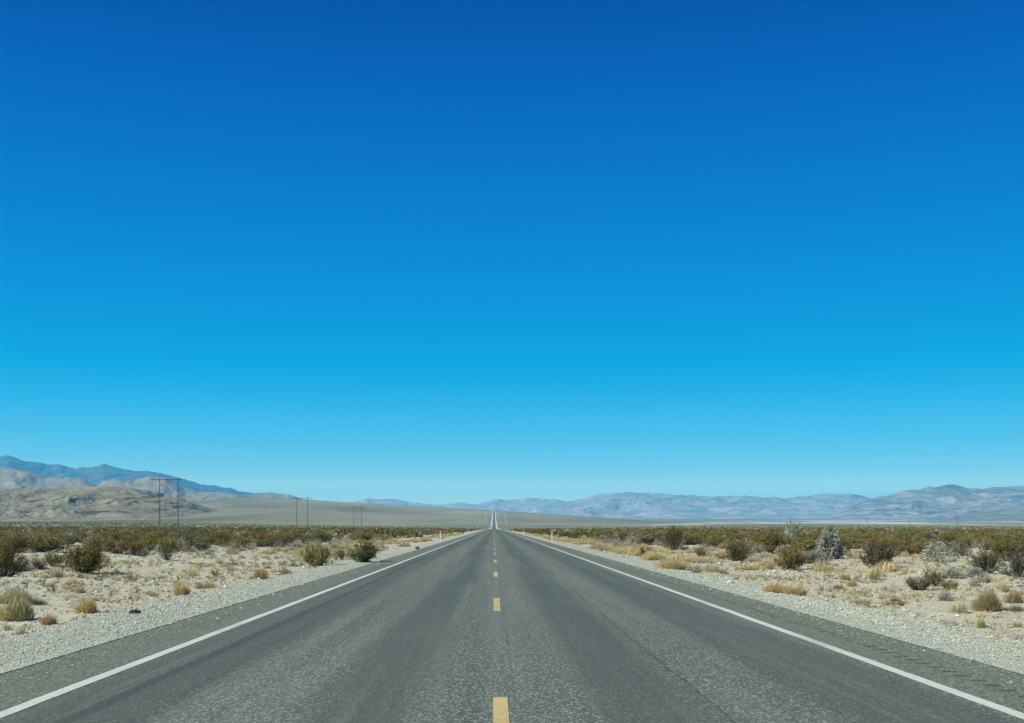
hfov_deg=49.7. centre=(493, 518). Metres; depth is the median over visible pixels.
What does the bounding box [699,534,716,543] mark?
creosote bush
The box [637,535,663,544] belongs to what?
creosote bush
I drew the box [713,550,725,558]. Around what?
grass clump
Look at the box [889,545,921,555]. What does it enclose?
creosote bush
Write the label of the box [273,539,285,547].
pale shrub
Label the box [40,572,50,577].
grass clump
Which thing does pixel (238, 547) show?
pale shrub
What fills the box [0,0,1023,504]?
sky
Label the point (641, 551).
desert bush
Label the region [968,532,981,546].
creosote bush
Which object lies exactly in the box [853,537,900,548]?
creosote bush
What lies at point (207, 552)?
pale shrub
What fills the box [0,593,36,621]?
grass clump
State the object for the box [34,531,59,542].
creosote bush
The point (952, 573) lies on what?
shrub
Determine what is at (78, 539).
creosote bush
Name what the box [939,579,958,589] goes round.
desert bush
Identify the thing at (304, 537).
creosote bush
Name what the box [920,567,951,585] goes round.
desert bush
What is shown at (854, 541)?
creosote bush
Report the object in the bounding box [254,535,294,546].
creosote bush
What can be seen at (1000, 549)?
creosote bush
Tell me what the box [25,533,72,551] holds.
creosote bush
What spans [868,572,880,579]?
grass clump
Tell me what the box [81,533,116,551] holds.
creosote bush
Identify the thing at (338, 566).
gravel
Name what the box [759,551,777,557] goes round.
grass clump
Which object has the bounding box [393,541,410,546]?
grass clump
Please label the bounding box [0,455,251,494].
distant mountains
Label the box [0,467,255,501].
hills
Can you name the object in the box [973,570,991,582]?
grass clump
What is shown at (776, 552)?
pale shrub
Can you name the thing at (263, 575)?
grass clump
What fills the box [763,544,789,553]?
creosote bush
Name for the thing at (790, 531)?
shrub
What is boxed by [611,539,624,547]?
pale shrub
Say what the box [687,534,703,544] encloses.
creosote bush
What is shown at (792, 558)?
desert bush
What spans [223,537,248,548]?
creosote bush
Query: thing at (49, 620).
grass clump
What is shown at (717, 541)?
creosote bush
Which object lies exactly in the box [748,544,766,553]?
pale shrub
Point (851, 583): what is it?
grass clump
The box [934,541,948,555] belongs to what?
shrub
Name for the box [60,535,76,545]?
creosote bush
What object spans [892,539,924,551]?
creosote bush
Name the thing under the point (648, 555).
grass clump
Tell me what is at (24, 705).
road edge line
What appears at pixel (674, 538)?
desert bush
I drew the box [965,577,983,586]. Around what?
pale shrub
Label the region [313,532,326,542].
creosote bush
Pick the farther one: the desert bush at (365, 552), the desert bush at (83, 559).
the desert bush at (365, 552)
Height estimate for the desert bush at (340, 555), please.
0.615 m
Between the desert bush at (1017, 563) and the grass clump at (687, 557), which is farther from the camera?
the grass clump at (687, 557)
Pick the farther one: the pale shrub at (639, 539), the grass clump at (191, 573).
the pale shrub at (639, 539)
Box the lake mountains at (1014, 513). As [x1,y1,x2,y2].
[940,504,1023,520]
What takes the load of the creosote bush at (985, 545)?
on the ground
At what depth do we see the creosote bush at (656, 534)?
104.72 m
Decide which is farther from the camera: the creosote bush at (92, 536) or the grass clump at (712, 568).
the creosote bush at (92, 536)
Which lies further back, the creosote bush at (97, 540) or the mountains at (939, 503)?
the mountains at (939, 503)
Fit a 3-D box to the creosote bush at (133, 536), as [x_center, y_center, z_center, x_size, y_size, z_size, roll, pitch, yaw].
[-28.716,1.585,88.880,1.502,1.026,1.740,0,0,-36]
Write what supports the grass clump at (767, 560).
on the ground
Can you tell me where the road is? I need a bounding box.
[0,510,1023,722]
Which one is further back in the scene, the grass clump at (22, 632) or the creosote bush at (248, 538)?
the creosote bush at (248, 538)
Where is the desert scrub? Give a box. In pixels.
[0,521,1023,540]
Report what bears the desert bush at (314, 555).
on the ground
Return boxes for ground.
[0,497,1023,673]
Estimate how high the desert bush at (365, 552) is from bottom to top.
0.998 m
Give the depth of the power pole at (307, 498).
496.96 m
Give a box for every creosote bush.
[0,538,23,551]
[3,528,35,552]
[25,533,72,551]
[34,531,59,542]
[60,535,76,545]
[61,531,82,541]
[74,532,86,542]
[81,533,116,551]
[83,531,114,544]
[91,530,113,538]
[99,537,133,552]
[108,531,121,542]
[115,529,133,535]
[119,538,147,555]
[120,535,133,544]
[127,532,144,541]
[140,532,160,550]
[151,537,184,552]
[153,531,168,537]
[170,531,197,539]
[179,533,197,548]
[191,541,211,550]
[195,533,213,543]
[197,533,212,544]
[209,530,223,538]
[212,535,239,546]
[215,531,229,540]
[222,535,253,544]
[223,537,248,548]
[239,531,248,535]
[240,533,255,539]
[250,529,267,541]
[254,532,271,541]
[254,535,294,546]
[273,531,293,544]
[286,530,302,542]
[289,537,314,545]
[292,535,315,544]
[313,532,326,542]
[322,530,331,541]
[354,531,375,540]
[616,530,629,541]
[632,529,643,541]
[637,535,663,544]
[647,530,664,538]
[681,537,702,544]
[682,531,694,544]
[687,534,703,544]
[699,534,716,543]
[703,532,725,547]
[721,537,748,549]
[725,533,751,544]
[743,532,764,544]
[749,541,771,549]
[759,530,794,548]
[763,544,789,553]
[783,537,797,548]
[788,536,816,552]
[795,532,819,546]
[800,530,818,536]
[839,537,853,549]
[846,535,867,548]
[850,533,869,546]
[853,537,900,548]
[866,531,888,539]
[868,536,897,546]
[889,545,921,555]
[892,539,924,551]
[894,529,910,541]
[906,531,937,540]
[907,539,956,552]
[907,541,931,553]
[938,532,956,544]
[947,531,972,539]
[953,532,975,552]
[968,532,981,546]
[978,536,999,549]
[983,532,998,538]
[987,537,1023,560]
[988,533,1002,544]
[993,532,1023,553]
[999,530,1009,537]
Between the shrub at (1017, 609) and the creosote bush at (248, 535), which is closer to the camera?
the shrub at (1017, 609)
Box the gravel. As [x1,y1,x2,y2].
[0,552,1023,688]
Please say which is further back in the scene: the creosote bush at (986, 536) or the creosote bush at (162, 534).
the creosote bush at (986, 536)
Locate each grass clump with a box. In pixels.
[0,584,38,603]
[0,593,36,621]
[14,628,25,634]
[39,613,58,625]
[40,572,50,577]
[49,566,64,577]
[67,578,77,583]
[69,594,98,613]
[76,585,88,592]
[110,574,120,580]
[169,579,191,595]
[187,566,198,576]
[191,580,219,588]
[224,546,239,553]
[253,568,270,578]
[257,548,277,553]
[263,563,271,568]
[271,546,286,551]
[273,567,291,573]
[285,550,304,553]
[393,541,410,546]
[588,543,604,548]
[599,543,615,549]
[609,546,638,553]
[626,550,637,555]
[641,549,671,559]
[646,546,663,551]
[652,554,690,569]
[661,549,684,552]
[682,548,695,552]
[683,553,699,559]
[693,555,723,562]
[695,561,720,571]
[703,545,716,550]
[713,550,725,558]
[732,562,764,570]
[748,556,760,561]
[755,554,785,565]
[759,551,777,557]
[761,581,788,592]
[763,562,774,569]
[779,581,808,595]
[807,559,824,569]
[810,562,843,571]
[833,582,843,588]
[837,573,851,579]
[845,577,858,586]
[852,599,869,604]
[865,562,888,576]
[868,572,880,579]
[869,557,901,571]
[889,595,904,603]
[900,549,908,556]
[946,599,968,613]
[966,582,1002,611]
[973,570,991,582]
[976,615,985,627]
[1000,585,1010,591]
[1002,587,1023,603]
[1012,619,1023,627]
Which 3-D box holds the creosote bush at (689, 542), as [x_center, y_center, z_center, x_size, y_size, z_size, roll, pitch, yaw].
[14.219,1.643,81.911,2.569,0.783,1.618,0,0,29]
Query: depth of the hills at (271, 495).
14481.78 m
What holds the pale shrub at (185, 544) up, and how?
on the ground
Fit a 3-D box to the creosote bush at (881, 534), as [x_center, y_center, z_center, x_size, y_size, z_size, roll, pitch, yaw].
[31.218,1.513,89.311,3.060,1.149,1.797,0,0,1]
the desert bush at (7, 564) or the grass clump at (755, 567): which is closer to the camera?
the desert bush at (7, 564)
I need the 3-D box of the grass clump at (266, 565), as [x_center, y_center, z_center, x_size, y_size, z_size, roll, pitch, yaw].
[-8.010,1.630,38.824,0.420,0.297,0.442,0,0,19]
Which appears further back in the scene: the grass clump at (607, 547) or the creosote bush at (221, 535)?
the creosote bush at (221, 535)
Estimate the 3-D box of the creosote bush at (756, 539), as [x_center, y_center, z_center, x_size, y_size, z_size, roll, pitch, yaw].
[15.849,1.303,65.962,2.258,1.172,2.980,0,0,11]
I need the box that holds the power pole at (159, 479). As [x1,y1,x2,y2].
[151,477,185,528]
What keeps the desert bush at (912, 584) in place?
on the ground
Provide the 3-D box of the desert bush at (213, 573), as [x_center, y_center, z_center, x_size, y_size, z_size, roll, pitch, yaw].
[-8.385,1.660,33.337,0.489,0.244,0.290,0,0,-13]
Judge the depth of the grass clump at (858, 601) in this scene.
21.04 m
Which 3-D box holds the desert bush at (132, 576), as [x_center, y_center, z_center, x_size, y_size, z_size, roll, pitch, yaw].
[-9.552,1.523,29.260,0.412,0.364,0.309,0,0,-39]
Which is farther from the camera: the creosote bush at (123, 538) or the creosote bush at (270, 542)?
the creosote bush at (123, 538)
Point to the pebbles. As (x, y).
(70, 602)
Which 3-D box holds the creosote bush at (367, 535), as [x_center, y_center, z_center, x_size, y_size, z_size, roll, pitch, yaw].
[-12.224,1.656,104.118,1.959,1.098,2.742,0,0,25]
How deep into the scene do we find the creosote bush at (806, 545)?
53.18 m
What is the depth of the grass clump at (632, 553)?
57.42 m
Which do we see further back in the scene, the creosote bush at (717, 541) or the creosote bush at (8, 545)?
the creosote bush at (717, 541)
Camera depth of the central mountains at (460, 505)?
30584.89 m
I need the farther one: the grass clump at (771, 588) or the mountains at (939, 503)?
the mountains at (939, 503)
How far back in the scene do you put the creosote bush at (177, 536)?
83.20 m
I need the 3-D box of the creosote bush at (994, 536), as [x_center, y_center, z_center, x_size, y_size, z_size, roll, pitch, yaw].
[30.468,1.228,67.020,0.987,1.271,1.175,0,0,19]
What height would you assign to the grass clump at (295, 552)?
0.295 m
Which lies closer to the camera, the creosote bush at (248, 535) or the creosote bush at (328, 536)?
the creosote bush at (248, 535)
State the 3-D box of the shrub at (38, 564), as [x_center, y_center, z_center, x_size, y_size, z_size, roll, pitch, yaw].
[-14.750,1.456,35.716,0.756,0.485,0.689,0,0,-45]
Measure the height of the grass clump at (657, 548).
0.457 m
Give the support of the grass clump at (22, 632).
on the ground
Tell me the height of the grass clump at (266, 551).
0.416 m
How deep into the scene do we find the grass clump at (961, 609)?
19.05 m
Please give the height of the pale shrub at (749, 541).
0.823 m
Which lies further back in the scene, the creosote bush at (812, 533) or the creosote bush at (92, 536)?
the creosote bush at (812, 533)
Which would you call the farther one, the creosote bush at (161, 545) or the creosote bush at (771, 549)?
the creosote bush at (161, 545)
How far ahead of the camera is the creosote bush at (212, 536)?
90.89 m
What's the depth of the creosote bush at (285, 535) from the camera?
85.78 m
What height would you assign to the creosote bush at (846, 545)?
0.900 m
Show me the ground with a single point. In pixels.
(246, 510)
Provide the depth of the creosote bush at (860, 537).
78.43 m
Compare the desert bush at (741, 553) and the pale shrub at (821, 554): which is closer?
the pale shrub at (821, 554)
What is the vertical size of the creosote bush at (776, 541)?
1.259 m
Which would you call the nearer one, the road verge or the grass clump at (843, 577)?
the grass clump at (843, 577)
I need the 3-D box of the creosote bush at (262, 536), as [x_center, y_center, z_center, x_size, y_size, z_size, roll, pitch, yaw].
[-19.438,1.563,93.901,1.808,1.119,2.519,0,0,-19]
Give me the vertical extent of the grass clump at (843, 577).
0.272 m
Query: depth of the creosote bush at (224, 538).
74.62 m
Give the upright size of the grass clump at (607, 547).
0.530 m
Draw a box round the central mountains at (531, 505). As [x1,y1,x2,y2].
[475,498,566,512]
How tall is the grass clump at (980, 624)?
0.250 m
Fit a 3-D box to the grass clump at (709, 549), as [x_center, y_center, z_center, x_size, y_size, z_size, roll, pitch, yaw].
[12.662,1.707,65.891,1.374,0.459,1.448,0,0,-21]
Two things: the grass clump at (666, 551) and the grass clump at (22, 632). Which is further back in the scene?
the grass clump at (666, 551)
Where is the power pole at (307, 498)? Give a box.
[296,497,312,527]
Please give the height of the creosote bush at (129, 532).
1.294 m
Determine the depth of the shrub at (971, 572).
30.60 m
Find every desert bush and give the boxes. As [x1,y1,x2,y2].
[0,536,29,576]
[42,552,66,565]
[43,583,58,592]
[53,538,111,573]
[126,571,139,581]
[135,547,150,556]
[157,544,175,559]
[208,570,223,576]
[296,540,337,565]
[330,549,350,559]
[345,539,381,561]
[638,546,652,556]
[661,523,687,550]
[694,547,706,556]
[715,541,753,560]
[770,544,809,569]
[856,534,903,567]
[905,574,932,590]
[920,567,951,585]
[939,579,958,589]
[956,547,1005,572]
[996,546,1023,576]
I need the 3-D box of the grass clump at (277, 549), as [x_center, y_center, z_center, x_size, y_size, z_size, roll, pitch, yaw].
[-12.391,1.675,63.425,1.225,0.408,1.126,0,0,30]
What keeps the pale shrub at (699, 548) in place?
on the ground
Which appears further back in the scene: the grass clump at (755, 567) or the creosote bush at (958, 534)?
the creosote bush at (958, 534)
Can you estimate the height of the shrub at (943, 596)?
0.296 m
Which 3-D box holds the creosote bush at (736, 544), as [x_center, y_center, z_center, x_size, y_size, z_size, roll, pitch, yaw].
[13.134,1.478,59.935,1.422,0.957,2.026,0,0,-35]
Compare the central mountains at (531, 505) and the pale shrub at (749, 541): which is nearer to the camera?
the pale shrub at (749, 541)
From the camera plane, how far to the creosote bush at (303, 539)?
82.46 m
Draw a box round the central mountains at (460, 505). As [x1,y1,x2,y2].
[352,498,499,510]
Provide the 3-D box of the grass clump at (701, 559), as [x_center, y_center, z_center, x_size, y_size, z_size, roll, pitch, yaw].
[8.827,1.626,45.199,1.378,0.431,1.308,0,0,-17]
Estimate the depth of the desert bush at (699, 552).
54.79 m
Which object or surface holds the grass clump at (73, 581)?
on the ground
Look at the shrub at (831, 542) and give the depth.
46.68 m
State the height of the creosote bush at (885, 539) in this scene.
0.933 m
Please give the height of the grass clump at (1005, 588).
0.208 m
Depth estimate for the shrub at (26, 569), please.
34.21 m
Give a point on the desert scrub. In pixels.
(335, 531)
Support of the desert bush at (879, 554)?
on the ground
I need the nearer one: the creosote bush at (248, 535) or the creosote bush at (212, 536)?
the creosote bush at (212, 536)
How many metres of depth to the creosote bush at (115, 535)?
94.84 m
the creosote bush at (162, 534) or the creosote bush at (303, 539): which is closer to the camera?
the creosote bush at (303, 539)
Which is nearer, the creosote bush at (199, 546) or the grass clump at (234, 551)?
the grass clump at (234, 551)
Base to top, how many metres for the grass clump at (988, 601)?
0.559 m
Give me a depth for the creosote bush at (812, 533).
92.17 m
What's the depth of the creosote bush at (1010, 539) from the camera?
52.46 m
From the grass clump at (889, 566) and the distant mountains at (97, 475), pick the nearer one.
the grass clump at (889, 566)
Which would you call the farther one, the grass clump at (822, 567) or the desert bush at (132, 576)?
the grass clump at (822, 567)
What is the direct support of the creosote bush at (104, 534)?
on the ground
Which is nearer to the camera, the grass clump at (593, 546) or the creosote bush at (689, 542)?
the grass clump at (593, 546)
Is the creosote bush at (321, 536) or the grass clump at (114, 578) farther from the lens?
the creosote bush at (321, 536)
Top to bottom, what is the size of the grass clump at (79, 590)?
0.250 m
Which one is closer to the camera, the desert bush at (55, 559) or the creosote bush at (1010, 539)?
the desert bush at (55, 559)
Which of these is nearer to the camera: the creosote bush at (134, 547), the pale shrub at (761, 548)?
the creosote bush at (134, 547)
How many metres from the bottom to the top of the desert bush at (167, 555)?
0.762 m
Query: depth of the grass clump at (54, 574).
29.63 m
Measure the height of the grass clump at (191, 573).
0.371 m
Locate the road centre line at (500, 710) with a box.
[493,534,509,722]
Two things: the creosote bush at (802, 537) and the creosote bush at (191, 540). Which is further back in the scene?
the creosote bush at (191, 540)
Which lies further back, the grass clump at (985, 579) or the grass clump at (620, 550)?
the grass clump at (620, 550)
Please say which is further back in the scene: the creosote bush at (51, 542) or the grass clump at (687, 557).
the creosote bush at (51, 542)
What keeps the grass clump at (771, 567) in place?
on the ground
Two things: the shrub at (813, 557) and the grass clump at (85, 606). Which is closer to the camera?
the grass clump at (85, 606)
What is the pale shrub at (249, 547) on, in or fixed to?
on the ground
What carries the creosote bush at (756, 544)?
on the ground
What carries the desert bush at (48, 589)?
on the ground
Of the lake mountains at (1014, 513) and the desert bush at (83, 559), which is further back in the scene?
the lake mountains at (1014, 513)
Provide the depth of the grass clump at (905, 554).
48.39 m
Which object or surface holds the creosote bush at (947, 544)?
on the ground
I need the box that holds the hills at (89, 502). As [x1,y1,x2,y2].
[0,485,217,519]
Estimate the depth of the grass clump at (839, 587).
26.34 m
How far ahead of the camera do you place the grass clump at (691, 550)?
62.88 m
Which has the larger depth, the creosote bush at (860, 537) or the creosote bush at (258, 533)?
the creosote bush at (258, 533)
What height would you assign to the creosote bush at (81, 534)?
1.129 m
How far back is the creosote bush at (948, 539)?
65.56 m
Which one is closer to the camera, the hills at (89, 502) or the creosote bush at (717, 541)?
the creosote bush at (717, 541)
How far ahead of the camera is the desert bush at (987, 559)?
32.48 m
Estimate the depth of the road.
11.10 m
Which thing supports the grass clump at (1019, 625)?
on the ground
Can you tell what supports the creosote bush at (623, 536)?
on the ground
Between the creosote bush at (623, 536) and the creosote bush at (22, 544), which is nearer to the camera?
the creosote bush at (22, 544)
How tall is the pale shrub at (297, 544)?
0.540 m
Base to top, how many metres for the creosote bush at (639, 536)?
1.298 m
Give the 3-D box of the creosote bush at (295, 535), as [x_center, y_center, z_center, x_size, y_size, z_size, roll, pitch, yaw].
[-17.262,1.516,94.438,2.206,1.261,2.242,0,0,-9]
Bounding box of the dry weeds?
[0,545,1023,644]
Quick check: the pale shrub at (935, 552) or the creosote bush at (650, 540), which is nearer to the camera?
the pale shrub at (935, 552)
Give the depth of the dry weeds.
30.46 m
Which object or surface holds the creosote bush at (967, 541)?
on the ground
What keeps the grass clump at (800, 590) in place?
on the ground
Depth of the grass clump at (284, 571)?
33.64 m
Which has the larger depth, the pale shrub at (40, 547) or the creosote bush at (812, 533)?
the creosote bush at (812, 533)
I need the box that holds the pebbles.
[0,547,1023,645]
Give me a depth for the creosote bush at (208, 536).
85.27 m
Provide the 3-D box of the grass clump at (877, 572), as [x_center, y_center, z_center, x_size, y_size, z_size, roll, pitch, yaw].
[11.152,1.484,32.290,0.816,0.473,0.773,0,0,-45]
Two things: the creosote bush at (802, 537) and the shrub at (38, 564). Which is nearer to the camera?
the shrub at (38, 564)
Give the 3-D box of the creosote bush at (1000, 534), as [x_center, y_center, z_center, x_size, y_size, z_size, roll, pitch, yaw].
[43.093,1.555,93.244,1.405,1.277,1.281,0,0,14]
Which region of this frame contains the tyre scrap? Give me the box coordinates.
[129,609,140,613]
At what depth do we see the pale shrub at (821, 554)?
44.64 m
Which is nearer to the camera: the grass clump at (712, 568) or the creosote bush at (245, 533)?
the grass clump at (712, 568)
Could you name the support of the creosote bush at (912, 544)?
on the ground
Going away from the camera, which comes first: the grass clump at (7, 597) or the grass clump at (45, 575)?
the grass clump at (7, 597)
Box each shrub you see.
[3,559,35,571]
[29,538,50,552]
[29,557,48,569]
[29,597,48,604]
[173,537,191,550]
[200,548,214,554]
[223,540,246,550]
[244,543,258,548]
[253,540,265,546]
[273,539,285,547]
[290,541,304,547]
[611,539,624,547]
[624,534,636,543]
[633,533,646,544]
[690,544,706,552]
[743,537,755,546]
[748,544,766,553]
[773,543,793,555]
[783,520,800,545]
[801,549,827,563]
[807,546,828,560]
[816,524,843,558]
[918,539,955,562]
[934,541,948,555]
[935,590,953,600]
[939,565,966,578]
[948,540,972,557]
[961,565,984,577]
[962,537,981,547]
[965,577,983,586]
[1006,604,1023,611]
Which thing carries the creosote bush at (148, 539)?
on the ground
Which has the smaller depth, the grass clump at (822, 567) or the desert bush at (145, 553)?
the grass clump at (822, 567)
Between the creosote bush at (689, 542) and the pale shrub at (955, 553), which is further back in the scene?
the creosote bush at (689, 542)
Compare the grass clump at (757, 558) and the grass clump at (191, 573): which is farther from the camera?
the grass clump at (757, 558)
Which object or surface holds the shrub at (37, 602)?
on the ground
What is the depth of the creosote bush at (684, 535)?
87.12 m
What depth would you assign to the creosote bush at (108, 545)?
57.15 m
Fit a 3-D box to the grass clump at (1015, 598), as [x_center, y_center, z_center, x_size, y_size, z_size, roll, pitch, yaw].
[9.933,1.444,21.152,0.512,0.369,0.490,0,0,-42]
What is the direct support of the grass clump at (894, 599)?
on the ground
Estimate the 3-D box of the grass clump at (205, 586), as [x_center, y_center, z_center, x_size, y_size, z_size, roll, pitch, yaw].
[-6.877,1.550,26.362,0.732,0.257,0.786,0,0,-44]
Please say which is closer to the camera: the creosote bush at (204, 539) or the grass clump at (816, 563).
the grass clump at (816, 563)
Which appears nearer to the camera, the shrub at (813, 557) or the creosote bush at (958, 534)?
the shrub at (813, 557)
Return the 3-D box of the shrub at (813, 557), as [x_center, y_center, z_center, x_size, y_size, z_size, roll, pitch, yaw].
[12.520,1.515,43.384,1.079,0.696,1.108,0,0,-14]
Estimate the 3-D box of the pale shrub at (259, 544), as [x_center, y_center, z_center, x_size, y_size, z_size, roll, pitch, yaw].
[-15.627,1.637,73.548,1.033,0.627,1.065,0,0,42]
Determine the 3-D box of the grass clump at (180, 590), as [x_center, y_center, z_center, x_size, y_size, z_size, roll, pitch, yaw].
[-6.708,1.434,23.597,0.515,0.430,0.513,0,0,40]
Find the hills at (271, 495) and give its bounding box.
[247,492,301,499]
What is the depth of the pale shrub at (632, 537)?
90.88 m
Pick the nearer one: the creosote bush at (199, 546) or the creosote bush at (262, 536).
the creosote bush at (199, 546)
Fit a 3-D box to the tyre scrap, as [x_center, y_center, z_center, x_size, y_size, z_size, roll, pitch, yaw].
[-5.765,1.492,17.744,0.177,0.078,0.135,0,0,-9]
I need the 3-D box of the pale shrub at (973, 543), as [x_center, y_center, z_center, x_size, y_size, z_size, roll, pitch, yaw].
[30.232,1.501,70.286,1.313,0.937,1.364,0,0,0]
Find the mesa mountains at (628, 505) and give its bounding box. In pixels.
[535,492,871,518]
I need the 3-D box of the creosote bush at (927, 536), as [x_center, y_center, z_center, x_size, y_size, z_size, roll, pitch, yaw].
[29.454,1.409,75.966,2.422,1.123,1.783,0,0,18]
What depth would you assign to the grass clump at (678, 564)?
36.74 m
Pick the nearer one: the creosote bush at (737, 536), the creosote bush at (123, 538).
the creosote bush at (737, 536)
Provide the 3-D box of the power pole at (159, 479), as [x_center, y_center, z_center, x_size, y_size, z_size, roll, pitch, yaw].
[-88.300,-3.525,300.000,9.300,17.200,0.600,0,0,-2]
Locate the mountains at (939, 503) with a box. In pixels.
[826,484,1023,519]
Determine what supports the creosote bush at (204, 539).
on the ground
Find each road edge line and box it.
[0,533,477,717]
[502,530,1023,718]
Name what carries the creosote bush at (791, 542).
on the ground

